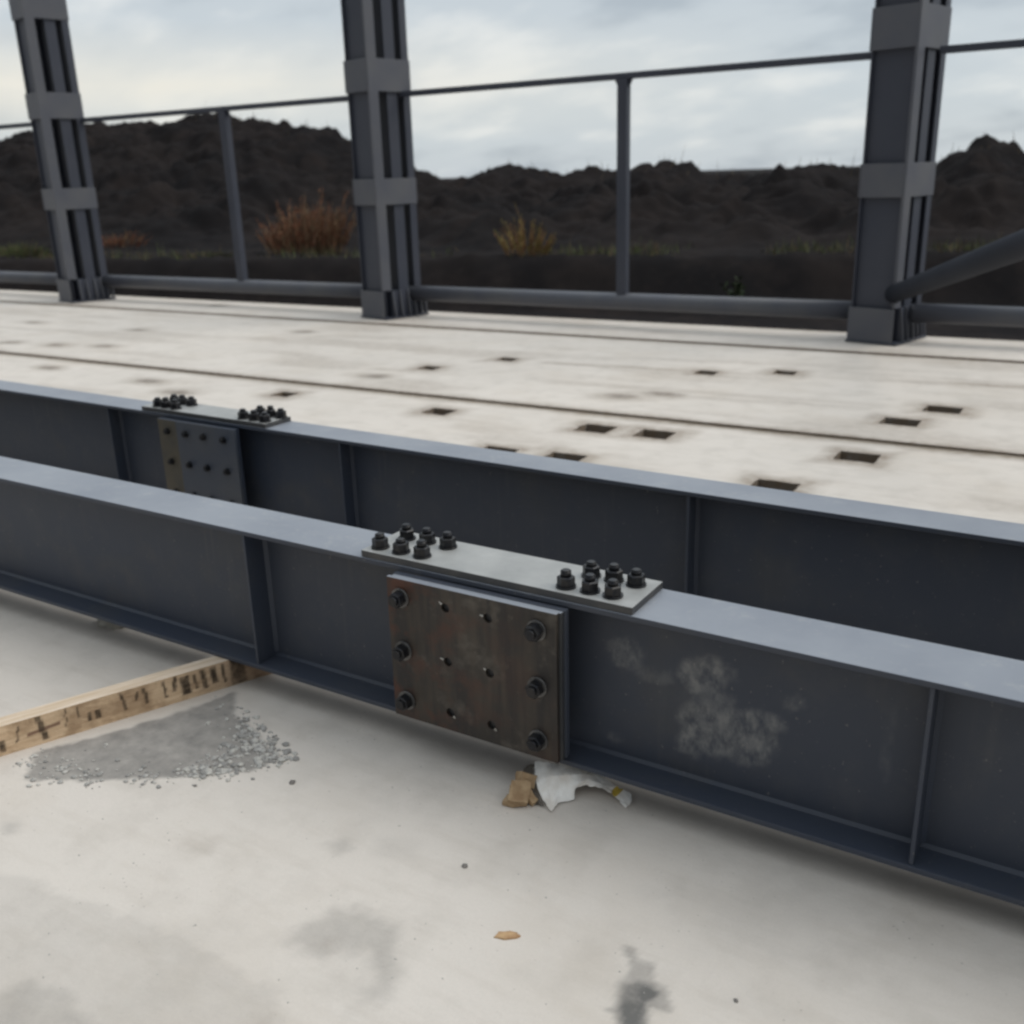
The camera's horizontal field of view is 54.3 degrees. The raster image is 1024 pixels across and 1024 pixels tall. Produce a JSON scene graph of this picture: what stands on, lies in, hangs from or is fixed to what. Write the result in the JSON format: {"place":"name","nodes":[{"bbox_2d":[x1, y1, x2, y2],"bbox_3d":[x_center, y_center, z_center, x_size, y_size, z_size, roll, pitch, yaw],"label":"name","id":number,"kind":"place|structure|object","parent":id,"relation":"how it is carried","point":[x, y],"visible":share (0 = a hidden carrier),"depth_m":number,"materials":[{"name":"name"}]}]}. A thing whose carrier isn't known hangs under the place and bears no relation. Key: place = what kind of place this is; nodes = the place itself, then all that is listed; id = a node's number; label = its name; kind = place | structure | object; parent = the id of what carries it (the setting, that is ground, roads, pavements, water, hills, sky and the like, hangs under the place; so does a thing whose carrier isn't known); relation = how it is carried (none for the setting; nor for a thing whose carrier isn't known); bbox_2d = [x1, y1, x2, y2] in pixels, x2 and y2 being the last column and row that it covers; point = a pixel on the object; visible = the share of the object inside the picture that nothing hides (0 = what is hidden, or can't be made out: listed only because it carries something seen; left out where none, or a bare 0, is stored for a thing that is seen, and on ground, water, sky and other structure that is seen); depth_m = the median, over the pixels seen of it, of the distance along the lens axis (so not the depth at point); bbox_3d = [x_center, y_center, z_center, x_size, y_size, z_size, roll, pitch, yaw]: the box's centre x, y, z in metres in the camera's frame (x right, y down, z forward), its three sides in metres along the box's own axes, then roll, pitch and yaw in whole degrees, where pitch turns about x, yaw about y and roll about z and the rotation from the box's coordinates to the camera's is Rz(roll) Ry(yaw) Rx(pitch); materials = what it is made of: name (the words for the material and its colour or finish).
{"place":"outdoors","nodes":[
{"label":"outdoors","id":0,"kind":"place"},
{"bbox_2d":[0,589,1023,1023],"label":"pavement","id":1,"kind":"structure","parent":0,"point":[180,899],"depth_m":2.35,"materials":[{"name":"concrete"}]},
{"bbox_2d":[97,619,123,629],"bbox_3d":[-1.543,0.407,3.849,0.156,0.053,0.092,9,22,29],"label":"mortar lump","id":2,"kind":"object","parent":1,"relation":"on","point":[101,623],"visible":0.29,"depth_m":3.82,"materials":[{"name":"grey concrete"}]},
{"bbox_2d":[0,656,271,756],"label":"timber batten","id":3,"kind":"object","parent":1,"relation":"on","point":[39,725],"visible":0.94,"depth_m":3.15,"materials":[{"name":"beige wood"}]},
{"bbox_2d":[0,456,1023,906],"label":"steel beam","id":4,"kind":"structure","parent":3,"relation":"on","point":[900,752],"depth_m":2.61,"materials":[{"name":"grey metal"}]},
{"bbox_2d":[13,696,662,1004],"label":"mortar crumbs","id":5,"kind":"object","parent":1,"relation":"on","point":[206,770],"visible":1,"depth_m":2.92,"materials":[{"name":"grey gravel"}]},
{"bbox_2d":[493,931,520,939],"bbox_3d":[-0.011,0.939,2.213,0.061,0.004,0.025,-1,19,3],"label":"wood chip","id":6,"kind":"object","parent":1,"relation":"on","point":[505,935],"visible":1,"depth_m":2.21,"materials":[{"name":"beige wood"}]},
{"bbox_2d":[502,761,631,811],"bbox_3d":[0.150,0.741,2.678,0.341,0.071,0.136,2,19,11],"label":"torn paper","id":7,"kind":"object","parent":1,"relation":"on","point":[557,783],"visible":0.96,"depth_m":2.69,"materials":[{"name":"white paper"}]},
{"bbox_2d":[0,112,1023,340],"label":"hill","id":8,"kind":"structure","parent":0,"point":[164,184],"depth_m":19.53,"materials":[{"name":"black soil"}]},
{"bbox_2d":[0,239,53,257],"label":"weed clump","id":9,"kind":"object","parent":8,"relation":"on","point":[11,250],"visible":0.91,"depth_m":20.16,"materials":[{"name":"green plant"}]},
{"bbox_2d":[102,228,150,248],"bbox_3d":[-8.934,-6.033,21.977,2.632,0.485,1.111,9,22,29],"label":"dry bush","id":10,"kind":"object","parent":8,"relation":"on","point":[110,241],"visible":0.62,"depth_m":21.61,"materials":[{"name":"orange plant"}]},
{"bbox_2d":[187,249,233,257],"bbox_3d":[-5.685,-4.847,18.716,1.240,0.201,0.582,9,22,29],"label":"weed clump","id":11,"kind":"object","parent":8,"relation":"on","point":[226,255],"visible":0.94,"depth_m":18.67,"materials":[{"name":"green plant"}]},
{"bbox_2d":[254,187,356,254],"bbox_3d":[-3.919,-5.453,18.761,2.416,1.239,1.102,12,23,36],"label":"dry bush","id":12,"kind":"object","parent":8,"relation":"on","point":[309,235],"visible":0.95,"depth_m":18.63,"materials":[{"name":"orange plant"}]},
{"bbox_2d":[1,105,1018,259],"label":"dry grass","id":13,"kind":"structure","parent":8,"relation":"on","point":[806,249],"depth_m":16.59,"materials":[{"name":"green plant"}]},
{"bbox_2d":[493,201,555,256],"bbox_3d":[0.131,-4.758,16.834,1.340,0.931,0.529,9,22,29],"label":"yellow bush","id":14,"kind":"object","parent":8,"relation":"on","point":[521,242],"visible":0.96,"depth_m":16.81,"materials":[{"name":"beige plant"}]},
{"bbox_2d":[719,276,745,296],"bbox_3d":[3.384,-3.315,15.152,0.308,0.551,0.455,-8,20,-19],"label":"green sprig","id":15,"kind":"object","parent":8,"relation":"on","point":[737,286],"visible":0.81,"depth_m":15.05,"materials":[{"name":"green plant"}]},
{"bbox_2d":[0,302,1023,456],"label":"pavement","id":16,"kind":"structure","parent":0,"point":[856,396],"depth_m":8.49,"materials":[{"name":"concrete"}]},
{"bbox_2d":[0,354,1023,523],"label":"pavement","id":17,"kind":"structure","parent":0,"point":[984,486],"depth_m":6.24,"materials":[{"name":"concrete"}]},
{"bbox_2d":[0,380,1023,660],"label":"steel beam","id":18,"kind":"structure","parent":17,"relation":"on","point":[952,580],"depth_m":3.63,"materials":[{"name":"grey metal"}]},
{"bbox_2d":[0,290,1023,362],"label":"pavement","id":19,"kind":"structure","parent":0,"point":[970,349],"depth_m":10.81,"materials":[{"name":"concrete"}]},
{"bbox_2d":[8,0,115,302],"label":"steel column","id":20,"kind":"structure","parent":19,"relation":"on","point":[54,105],"depth_m":14.21,"materials":[{"name":"grey metal"}]},
{"bbox_2d":[0,122,57,284],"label":"girt frame","id":21,"kind":"object","parent":20,"relation":"attached to","point":[28,277],"depth_m":15.69,"materials":[{"name":"grey metal"}]},
{"bbox_2d":[340,0,428,319],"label":"steel column","id":22,"kind":"structure","parent":19,"relation":"on","point":[376,64],"depth_m":11.53,"materials":[{"name":"grey metal"}]},
{"bbox_2d":[80,96,361,297],"bbox_3d":[-3.876,-4.135,13.321,5.330,2.360,0.176,9,22,29],"label":"metal railing","id":23,"kind":"object","parent":22,"relation":"attached to","point":[241,283],"visible":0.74,"depth_m":13.22,"materials":[{"name":"grey metal"}]},
{"bbox_2d":[397,52,870,318],"bbox_3d":[1.034,-3.334,10.509,5.360,2.360,0.176,9,22,29],"label":"metal railing","id":24,"kind":"object","parent":22,"relation":"attached to","point":[622,298],"visible":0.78,"depth_m":10.38,"materials":[{"name":"grey metal"}]},
{"bbox_2d":[845,0,951,345],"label":"steel column","id":25,"kind":"structure","parent":19,"relation":"on","point":[908,38],"depth_m":8.90,"materials":[{"name":"grey metal"}]},
{"bbox_2d":[885,229,1023,302],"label":"round brace","id":26,"kind":"object","parent":25,"relation":"attached to","point":[1002,252],"visible":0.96,"depth_m":6.59,"materials":[{"name":"grey metal"}]},
{"bbox_2d":[912,39,1023,326],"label":"metal railing","id":27,"kind":"object","parent":25,"relation":"attached to","point":[1007,316],"visible":1,"depth_m":8.95,"materials":[{"name":"grey metal"}]},
{"bbox_2d":[0,302,1023,458],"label":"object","id":28,"kind":"structure","parent":0,"point":[563,410],"depth_m":7.28,"materials":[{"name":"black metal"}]},
{"bbox_2d":[0,0,1023,177],"label":"sky","id":29,"kind":"structure","parent":0,"point":[131,56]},
{"bbox_2d":[110,166,1016,485],"bbox_3d":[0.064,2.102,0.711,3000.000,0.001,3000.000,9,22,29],"label":"ground","id":30,"kind":"structure","parent":0,"point":[752,172],"depth_m":669.00,"materials":[{"name":"black soil"}]}
]}

